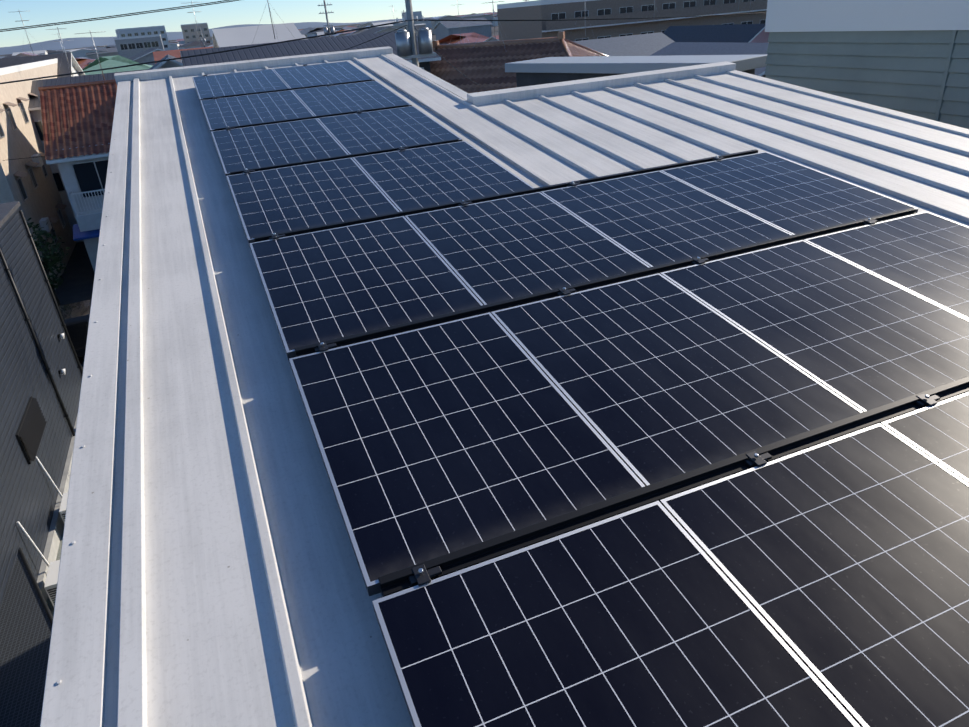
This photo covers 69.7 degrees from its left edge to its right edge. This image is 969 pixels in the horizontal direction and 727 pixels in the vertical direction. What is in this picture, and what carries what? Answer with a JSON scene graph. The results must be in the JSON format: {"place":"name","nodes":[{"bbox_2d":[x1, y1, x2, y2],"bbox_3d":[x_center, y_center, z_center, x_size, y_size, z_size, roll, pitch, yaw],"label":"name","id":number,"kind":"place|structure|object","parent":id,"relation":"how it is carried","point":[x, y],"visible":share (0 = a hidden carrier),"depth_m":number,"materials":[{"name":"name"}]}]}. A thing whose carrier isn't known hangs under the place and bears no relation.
{"place":"outdoors","nodes":[
{"label":"outdoors","id":0,"kind":"place"},
{"bbox_2d":[0,201,81,604],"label":"building wall","id":1,"kind":"structure","parent":0,"point":[30,499],"depth_m":17.52,"materials":[{"name":"grey metal"}]},
{"bbox_2d":[0,548,52,726],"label":"canopy","id":2,"kind":"object","parent":1,"relation":"attached to","point":[26,619],"visible":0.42,"depth_m":11.59,"materials":[{"name":"grey metal"}]},
{"bbox_2d":[0,210,82,464],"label":"wall fittings","id":3,"kind":"object","parent":1,"relation":"attached to","point":[30,430],"visible":0.94,"depth_m":17.76,"materials":[{"name":"grey metal"}]},
{"bbox_2d":[47,525,63,615],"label":"yard gravel","id":4,"kind":"structure","parent":0,"point":[50,606],"depth_m":15.91,"materials":[{"name":"grey stone"}]},
{"bbox_2d":[16,521,59,606],"bbox_3d":[-9.021,4.128,14.492,0.546,1.723,1.203,-24,32,-33],"label":"air conditioner","id":5,"kind":"object","parent":4,"relation":"on","point":[50,586],"visible":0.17,"depth_m":14.37,"materials":[{"name":"white painted metal"},{"name":"white plastic"}]},
{"bbox_2d":[36,456,67,523],"bbox_3d":[-10.095,3.083,16.739,0.546,1.723,1.203,-24,32,-33],"label":"air conditioner","id":6,"kind":"object","parent":4,"relation":"on","point":[63,505],"visible":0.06,"depth_m":16.70,"materials":[{"name":"white metal"}]},
{"bbox_2d":[69,189,104,283],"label":"balcony railing","id":7,"kind":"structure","parent":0,"point":[88,225],"depth_m":32.00,"materials":[{"name":"grey metal"}]},
{"bbox_2d":[77,31,111,87],"bbox_3d":[-18.688,-14.693,33.702,2.087,2.602,1.825,-14,28,-18],"label":"tv antenna","id":8,"kind":"object","parent":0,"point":[96,53],"visible":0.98,"depth_m":33.72,"materials":[{"name":"silver metal"}]},
{"bbox_2d":[82,55,151,74],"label":"roof","id":9,"kind":"structure","parent":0,"point":[116,61],"depth_m":59.61,"materials":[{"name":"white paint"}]},
{"bbox_2d":[153,46,212,63],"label":"roof","id":10,"kind":"structure","parent":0,"point":[158,55],"depth_m":50.34,"materials":[{"name":"beige paint"}]},
{"bbox_2d":[181,1,211,46],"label":"tv antenna","id":11,"kind":"object","parent":10,"relation":"on","point":[195,21],"visible":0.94,"depth_m":49.74,"materials":[{"name":"silver metal"}]},
{"bbox_2d":[0,17,431,54],"bbox_3d":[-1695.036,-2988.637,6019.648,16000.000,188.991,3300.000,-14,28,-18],"label":"hills","id":12,"kind":"structure","parent":0,"point":[78,42],"depth_m":4423.05,"materials":[{"name":"grey"}]},
{"bbox_2d":[0,13,498,369],"bbox_3d":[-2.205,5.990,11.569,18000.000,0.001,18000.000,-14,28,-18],"label":"ground","id":13,"kind":"structure","parent":0,"point":[77,282],"depth_m":35.26,"materials":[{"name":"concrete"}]},
{"bbox_2d":[0,58,76,289],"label":"beige house","id":14,"kind":"structure","parent":13,"relation":"on","point":[34,192],"depth_m":35.14,"materials":[{"name":"paint"}]},
{"bbox_2d":[0,93,66,237],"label":"beige house hoods","id":15,"kind":"object","parent":14,"relation":"attached to","point":[37,161],"visible":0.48,"depth_m":34.55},
{"bbox_2d":[0,52,84,77],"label":"roof","id":16,"kind":"structure","parent":13,"relation":"on","point":[74,66],"depth_m":50.95,"materials":[{"name":"white paint"}]},
{"bbox_2d":[15,11,41,54],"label":"tv antenna","id":17,"kind":"object","parent":16,"relation":"on","point":[25,30],"visible":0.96,"depth_m":50.29,"materials":[{"name":"silver metal"}]},
{"bbox_2d":[27,218,69,305],"bbox_3d":[-19.394,-4.300,30.369,2.270,4.013,2.333,0,27,10],"label":"garden tree","id":18,"kind":"object","parent":13,"relation":"on","point":[46,263],"visible":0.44,"depth_m":30.45,"materials":[{"name":"green plant"}]},
{"bbox_2d":[12,48,91,64],"bbox_3d":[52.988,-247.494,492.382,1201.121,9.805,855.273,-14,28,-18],"label":"town block","id":19,"kind":"structure","parent":13,"relation":"on","point":[44,52],"depth_m":490.95,"materials":[{"name":"white paint"}]},
{"bbox_2d":[58,298,91,357],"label":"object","id":20,"kind":"structure","parent":13,"relation":"on","point":[76,316],"depth_m":25.11,"materials":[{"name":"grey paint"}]},
{"bbox_2d":[46,143,109,272],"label":"tile house","id":21,"kind":"structure","parent":13,"relation":"on","point":[81,173],"depth_m":32.06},
{"bbox_2d":[38,79,116,159],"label":"house roof tiles","id":22,"kind":"object","parent":21,"relation":"on","point":[80,116],"visible":0.46,"depth_m":32.56,"materials":[{"name":"brown tile"}]},
{"bbox_2d":[4,49,165,65],"bbox_3d":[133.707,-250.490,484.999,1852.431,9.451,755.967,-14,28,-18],"label":"town block","id":23,"kind":"structure","parent":13,"relation":"on","point":[145,56],"depth_m":84.06,"materials":[{"name":"grey paint"}]},
{"bbox_2d":[69,49,101,57],"bbox_3d":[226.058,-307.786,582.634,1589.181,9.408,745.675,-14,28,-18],"label":"building","id":24,"kind":"structure","parent":13,"relation":"on","point":[79,53],"depth_m":309.02,"materials":[{"name":"white paint"}]},
{"bbox_2d":[28,69,147,241],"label":"house","id":25,"kind":"structure","parent":13,"relation":"on","point":[34,107],"depth_m":40.21,"materials":[{"name":"white paint"}]},
{"bbox_2d":[46,27,75,80],"bbox_3d":[-23.238,-17.088,38.653,2.087,2.902,1.861,-14,28,-18],"label":"tv antenna","id":26,"kind":"object","parent":25,"relation":"on","point":[63,47],"visible":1,"depth_m":38.64,"materials":[{"name":"silver metal"}]},
{"bbox_2d":[114,34,163,58],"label":"building","id":27,"kind":"structure","parent":13,"relation":"on","point":[128,47],"depth_m":139.41,"materials":[{"name":"grey paint"}]},
{"bbox_2d":[148,54,182,69],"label":"house","id":28,"kind":"structure","parent":13,"relation":"on","point":[169,64],"depth_m":32.43,"materials":[{"name":"white paint"}]},
{"bbox_2d":[178,40,212,48],"bbox_3d":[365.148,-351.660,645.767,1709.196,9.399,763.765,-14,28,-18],"label":"building","id":29,"kind":"structure","parent":13,"relation":"on","point":[195,44],"depth_m":242.30,"materials":[{"name":"white paint"}]},
{"bbox_2d":[181,23,211,43],"bbox_3d":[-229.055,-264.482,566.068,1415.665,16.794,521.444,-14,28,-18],"label":"building","id":30,"kind":"structure","parent":13,"relation":"on","point":[189,34],"depth_m":342.08,"materials":[{"name":"beige paint"}]},
{"bbox_2d":[62,27,335,52],"bbox_3d":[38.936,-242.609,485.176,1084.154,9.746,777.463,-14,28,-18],"label":"town block","id":31,"kind":"structure","parent":13,"relation":"on","point":[311,33],"depth_m":317.02,"materials":[{"name":"stone"}]},
{"bbox_2d":[4,27,398,56],"bbox_3d":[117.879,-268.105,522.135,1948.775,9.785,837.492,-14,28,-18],"label":"town block","id":32,"kind":"structure","parent":13,"relation":"on","point":[379,30],"depth_m":187.95,"materials":[{"name":"beige paint"}]},
{"bbox_2d":[197,28,205,46],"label":"antenna","id":33,"kind":"object","parent":13,"relation":"on","point":[203,40],"visible":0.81,"depth_m":182.05,"materials":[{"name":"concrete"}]},
{"bbox_2d":[78,22,371,58],"bbox_3d":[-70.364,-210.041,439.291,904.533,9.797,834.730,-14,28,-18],"label":"town block","id":34,"kind":"structure","parent":13,"relation":"on","point":[306,31],"depth_m":469.12,"materials":[{"name":"beige paint"}]},
{"bbox_2d":[15,12,496,68],"bbox_3d":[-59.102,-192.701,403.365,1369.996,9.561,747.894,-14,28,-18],"label":"town block","id":35,"kind":"structure","parent":13,"relation":"on","point":[82,62],"depth_m":96.39,"materials":[{"name":"beige paint"}]},
{"bbox_2d":[115,11,421,50],"bbox_3d":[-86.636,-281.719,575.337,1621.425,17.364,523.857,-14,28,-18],"label":"town block","id":36,"kind":"structure","parent":13,"relation":"on","point":[141,31],"depth_m":302.51,"materials":[{"name":"white paint"}]},
{"bbox_2d":[172,26,369,41],"bbox_3d":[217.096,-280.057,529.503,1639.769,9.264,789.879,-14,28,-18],"label":"town block","id":37,"kind":"structure","parent":13,"relation":"on","point":[343,30],"depth_m":289.26,"materials":[{"name":"grey paint"}]},
{"bbox_2d":[109,18,434,49],"bbox_3d":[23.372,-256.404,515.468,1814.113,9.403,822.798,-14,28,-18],"label":"town block","id":38,"kind":"structure","parent":13,"relation":"on","point":[174,46],"depth_m":481.30,"materials":[{"name":"white paint"}]},
{"bbox_2d":[86,13,491,58],"bbox_3d":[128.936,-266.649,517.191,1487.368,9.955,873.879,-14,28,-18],"label":"town block","id":39,"kind":"structure","parent":13,"relation":"on","point":[108,52],"depth_m":428.16,"materials":[{"name":"beige paint"}]},
{"bbox_2d":[105,14,497,47],"bbox_3d":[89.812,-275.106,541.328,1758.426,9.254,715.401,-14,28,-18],"label":"town block","id":40,"kind":"structure","parent":13,"relation":"on","point":[443,29],"depth_m":165.31,"materials":[{"name":"grey paint"}]},
{"bbox_2d":[180,30,440,72],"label":"roof","id":41,"kind":"structure","parent":13,"relation":"on","point":[317,45],"depth_m":30.58,"materials":[{"name":"grey metal"}]},
{"bbox_2d":[251,0,299,45],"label":"tv antenna","id":42,"kind":"object","parent":41,"relation":"on","point":[271,21],"visible":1,"depth_m":28.94,"materials":[{"name":"silver metal"}]},
{"bbox_2d":[208,24,425,46],"bbox_3d":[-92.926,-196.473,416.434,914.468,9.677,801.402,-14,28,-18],"label":"town block","id":43,"kind":"structure","parent":13,"relation":"on","point":[417,26],"depth_m":364.78,"materials":[{"name":"grey paint"}]},
{"bbox_2d":[317,0,335,36],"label":"utility pole","id":44,"kind":"object","parent":13,"relation":"on","point":[328,30],"visible":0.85,"depth_m":80.40,"materials":[{"name":"concrete"}]},
{"bbox_2d":[176,26,488,45],"bbox_3d":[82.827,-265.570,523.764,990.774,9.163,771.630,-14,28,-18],"label":"town block","id":45,"kind":"structure","parent":13,"relation":"on","point":[472,37],"depth_m":126.56,"materials":[{"name":"grey concrete"}]},
{"bbox_2d":[170,12,496,49],"bbox_3d":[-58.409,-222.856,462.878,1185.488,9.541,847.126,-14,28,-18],"label":"town block","id":46,"kind":"structure","parent":13,"relation":"on","point":[357,32],"depth_m":211.64,"materials":[{"name":"white paint"}]},
{"bbox_2d":[316,29,351,36],"bbox_3d":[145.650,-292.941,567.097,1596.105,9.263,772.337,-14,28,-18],"label":"town block","id":47,"kind":"structure","parent":13,"relation":"on","point":[319,33],"depth_m":291.84,"materials":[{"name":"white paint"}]},
{"bbox_2d":[302,20,407,39],"bbox_3d":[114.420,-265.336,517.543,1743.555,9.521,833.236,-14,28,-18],"label":"town block","id":48,"kind":"structure","parent":13,"relation":"on","point":[373,24],"depth_m":345.85,"materials":[{"name":"beige paint"}]},
{"bbox_2d":[393,0,435,66],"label":"utility pole","id":49,"kind":"object","parent":13,"relation":"on","point":[406,45],"visible":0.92,"depth_m":23.08,"materials":[{"name":"metal"}]},
{"bbox_2d":[0,0,765,160],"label":"power lines","id":50,"kind":"object","parent":49,"relation":"hanging from","point":[270,43],"visible":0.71,"depth_m":21.76,"materials":[{"name":"black plastic"}]},
{"bbox_2d":[457,15,497,25],"bbox_3d":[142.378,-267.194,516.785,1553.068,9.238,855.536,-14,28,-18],"label":"town block","id":51,"kind":"structure","parent":13,"relation":"on","point":[495,18],"depth_m":519.19,"materials":[{"name":"white paint"}]},
{"bbox_2d":[484,35,498,41],"bbox_3d":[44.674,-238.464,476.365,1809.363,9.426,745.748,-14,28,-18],"label":"town block","id":52,"kind":"structure","parent":13,"relation":"on","point":[491,38],"depth_m":106.48,"materials":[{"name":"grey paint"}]},
{"bbox_2d":[573,32,674,55],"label":"building roof","id":53,"kind":"structure","parent":13,"relation":"on","point":[649,44],"depth_m":41.05,"materials":[{"name":"white paint"}]},
{"bbox_2d":[497,0,767,40],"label":"building","id":54,"kind":"structure","parent":13,"relation":"on","point":[558,10],"depth_m":80.03,"materials":[{"name":"beige concrete"}]},
{"bbox_2d":[505,54,766,86],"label":"flat roof","id":55,"kind":"structure","parent":13,"relation":"on","point":[546,70],"depth_m":12.53,"materials":[{"name":"grey paint"}]},
{"bbox_2d":[650,42,767,76],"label":"building roof","id":56,"kind":"structure","parent":13,"relation":"on","point":[703,48],"depth_m":32.65,"materials":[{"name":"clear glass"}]},
{"bbox_2d":[212,23,304,47],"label":"building roof","id":57,"kind":"structure","parent":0,"point":[228,37],"depth_m":41.02,"materials":[{"name":"paint"}]},
{"bbox_2d":[0,0,535,46],"label":"sky","id":58,"kind":"structure","parent":0,"point":[38,12],"materials":[{"name":"blue"}]},
{"bbox_2d":[430,31,607,92],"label":"brown roof tiles","id":59,"kind":"object","parent":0,"point":[482,64],"visible":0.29,"depth_m":30.70,"materials":[{"name":"brown tile"}]},
{"bbox_2d":[104,56,968,726],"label":"roof deck","id":60,"kind":"structure","parent":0,"point":[212,652],"depth_m":2.49,"materials":[{"name":"silver metal"}]},
{"bbox_2d":[169,54,968,726],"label":"roof seams","id":61,"kind":"object","parent":60,"relation":"on","point":[297,694],"visible":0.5,"depth_m":4.56,"materials":[{"name":"silver metal"}]},
{"bbox_2d":[663,24,769,42],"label":"roof","id":62,"kind":"structure","parent":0,"point":[746,33],"depth_m":44.97,"materials":[{"name":"paint"}]},
{"bbox_2d":[764,0,968,128],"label":"building wall","id":63,"kind":"structure","parent":0,"point":[911,57],"depth_m":8.12,"materials":[{"name":"white metal"}]},
{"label":"building walls","id":64,"kind":"object","parent":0,"visible":0},
{"bbox_2d":[40,46,968,726],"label":"roof flashing","id":65,"kind":"object","parent":64,"relation":"attached to","point":[74,692],"visible":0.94,"depth_m":2.31,"materials":[{"name":"silver metal"}]},
{"bbox_2d":[203,79,371,99],"bbox_3d":[-1.788,-2.498,6.455,1.545,0.120,0.063,-14,35,-18],"label":"mounting rail","id":66,"kind":"object","parent":65,"relation":"on","point":[327,84],"visible":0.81,"depth_m":6.43,"materials":[{"name":"black metal"}]},
{"bbox_2d":[192,69,288,102],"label":"solar panel","id":67,"kind":"object","parent":66,"relation":"on","point":[207,86],"visible":0.77,"depth_m":6.74,"materials":[{"name":"blue glass"}]},
{"bbox_2d":[273,61,374,87],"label":"solar panel","id":68,"kind":"object","parent":66,"relation":"on","point":[316,74],"visible":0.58,"depth_m":6.99,"materials":[{"name":"blue glass"}]},
{"bbox_2d":[214,104,408,130],"bbox_3d":[-1.337,-1.920,5.551,1.545,0.120,0.063,-14,35,-18],"label":"mounting rail","id":69,"kind":"object","parent":65,"relation":"on","point":[303,118],"visible":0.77,"depth_m":5.52,"materials":[{"name":"black metal"}]},
{"bbox_2d":[200,90,313,134],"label":"solar panel","id":70,"kind":"object","parent":69,"relation":"on","point":[250,109],"visible":0.75,"depth_m":5.82,"materials":[{"name":"blue glass"}]},
{"bbox_2d":[292,81,411,115],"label":"solar panel","id":71,"kind":"object","parent":69,"relation":"on","point":[331,99],"visible":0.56,"depth_m":6.07,"materials":[{"name":"blue glass"}]},
{"bbox_2d":[230,139,458,174],"bbox_3d":[-0.887,-1.342,4.647,1.545,0.120,0.063,-14,35,-18],"label":"mounting rail","id":72,"kind":"object","parent":65,"relation":"on","point":[246,170],"visible":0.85,"depth_m":4.61,"materials":[{"name":"black metal"}]},
{"bbox_2d":[211,118,348,178],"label":"solar panel","id":73,"kind":"object","parent":72,"relation":"on","point":[244,148],"visible":0.81,"depth_m":4.91,"materials":[{"name":"blue glass"}]},
{"bbox_2d":[317,106,461,153],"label":"solar panel","id":74,"kind":"object","parent":72,"relation":"on","point":[362,132],"visible":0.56,"depth_m":5.16,"materials":[{"name":"blue glass"}]},
{"bbox_2d":[254,149,757,241],"bbox_3d":[0.306,-0.953,3.991,3.155,0.120,0.063,-14,35,-18],"label":"mounting rail","id":75,"kind":"object","parent":65,"relation":"on","point":[435,207],"visible":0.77,"depth_m":3.88,"materials":[{"name":"black metal"}]},
{"bbox_2d":[226,158,399,245],"bbox_3d":[-1.031,-0.975,4.054,0.800,0.036,1.119,-14,35,-18],"label":"solar panel","id":76,"kind":"object","parent":75,"relation":"on","point":[280,200],"visible":0.79,"depth_m":3.99,"materials":[{"name":"blue glass"}]},
{"bbox_2d":[352,141,532,211],"bbox_3d":[-0.289,-1.165,4.303,0.800,0.036,1.119,-14,35,-18],"label":"solar panel","id":77,"kind":"object","parent":75,"relation":"on","point":[417,178],"visible":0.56,"depth_m":4.24,"materials":[{"name":"blue glass"}]},
{"bbox_2d":[294,208,916,356],"bbox_3d":[0.756,-0.375,3.087,3.155,0.120,0.063,-14,35,-18],"label":"mounting rail","id":78,"kind":"object","parent":65,"relation":"on","point":[404,327],"visible":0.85,"depth_m":2.96,"materials":[{"name":"black metal"}]},
{"bbox_2d":[249,216,482,359],"bbox_3d":[-0.581,-0.397,3.150,0.800,0.036,1.119,-14,35,-18],"label":"solar panel","id":79,"kind":"object","parent":78,"relation":"on","point":[329,284],"visible":0.83,"depth_m":3.06,"materials":[{"name":"blue glass"}]},
{"bbox_2d":[405,192,648,304],"bbox_3d":[0.161,-0.586,3.399,0.800,0.036,1.119,-14,35,-18],"label":"solar panel","id":80,"kind":"object","parent":78,"relation":"on","point":[494,251],"visible":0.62,"depth_m":3.32,"materials":[{"name":"blue glass"}]},
{"bbox_2d":[541,171,791,266],"bbox_3d":[0.903,-0.776,3.647,0.800,0.036,1.119,-14,35,-18],"label":"solar panel","id":81,"kind":"object","parent":78,"relation":"on","point":[653,219],"visible":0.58,"depth_m":3.57,"materials":[{"name":"blue glass"}]},
{"bbox_2d":[660,152,918,234],"bbox_3d":[1.645,-0.965,3.896,0.800,0.036,1.119,-14,35,-18],"label":"solar panel","id":82,"kind":"object","parent":78,"relation":"on","point":[789,196],"visible":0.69,"depth_m":3.82,"materials":[{"name":"blue glass"}]},
{"bbox_2d":[378,376,968,596],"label":"mounting rail","id":83,"kind":"object","parent":65,"relation":"on","point":[425,572],"visible":0.88,"depth_m":1.92,"materials":[{"name":"black metal"}]},
{"bbox_2d":[289,312,644,595],"bbox_3d":[-0.130,0.181,2.246,0.800,0.036,1.119,-14,35,-18],"label":"solar panel","id":84,"kind":"object","parent":83,"relation":"on","point":[435,441],"visible":0.85,"depth_m":2.12,"materials":[{"name":"black glass"}]},
{"bbox_2d":[491,273,862,485],"bbox_3d":[0.612,-0.008,2.494,0.800,0.036,1.119,-14,35,-18],"label":"solar panel","id":85,"kind":"object","parent":83,"relation":"on","point":[655,378],"visible":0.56,"depth_m":2.38,"materials":[{"name":"black glass"}]},
{"bbox_2d":[660,240,968,411],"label":"solar panel","id":86,"kind":"object","parent":83,"relation":"on","point":[861,339],"visible":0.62,"depth_m":2.66,"materials":[{"name":"black glass"}]},
{"bbox_2d":[804,211,968,319],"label":"solar panel","id":87,"kind":"object","parent":83,"relation":"on","point":[925,255],"visible":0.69,"depth_m":3.14,"materials":[{"name":"black glass"}]},
{"bbox_3d":[1.658,0.781,1.279,3.155,0.120,0.063,-14,35,-18],"label":"panel bar","id":88,"kind":"object","parent":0,"visible":0},
{"bbox_2d":[372,501,859,726],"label":"solar panel","id":89,"kind":"object","parent":88,"relation":"on","point":[648,615],"visible":1,"depth_m":1.53,"materials":[{"name":"black glass"}]},
{"bbox_2d":[660,423,968,726],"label":"solar panel","id":90,"kind":"object","parent":88,"relation":"on","point":[842,563],"visible":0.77,"depth_m":1.70,"materials":[{"name":"black glass"}]},
{"bbox_2d":[881,392,968,482],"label":"solar panel","id":91,"kind":"object","parent":88,"relation":"on","point":[938,432],"visible":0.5,"depth_m":2.10,"materials":[{"name":"black glass"}]},
{"bbox_3d":[0.895,-10.615,33.869,11.400,9.000,9.400,8,29,23],"label":"brown tiled house","id":92,"kind":"object","parent":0,"visible":0},
{"bbox_2d":[478,0,506,45],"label":"tv antenna","id":93,"kind":"object","parent":92,"relation":"on","point":[494,21],"visible":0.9,"depth_m":31.28,"materials":[{"name":"silver metal"}]}
]}

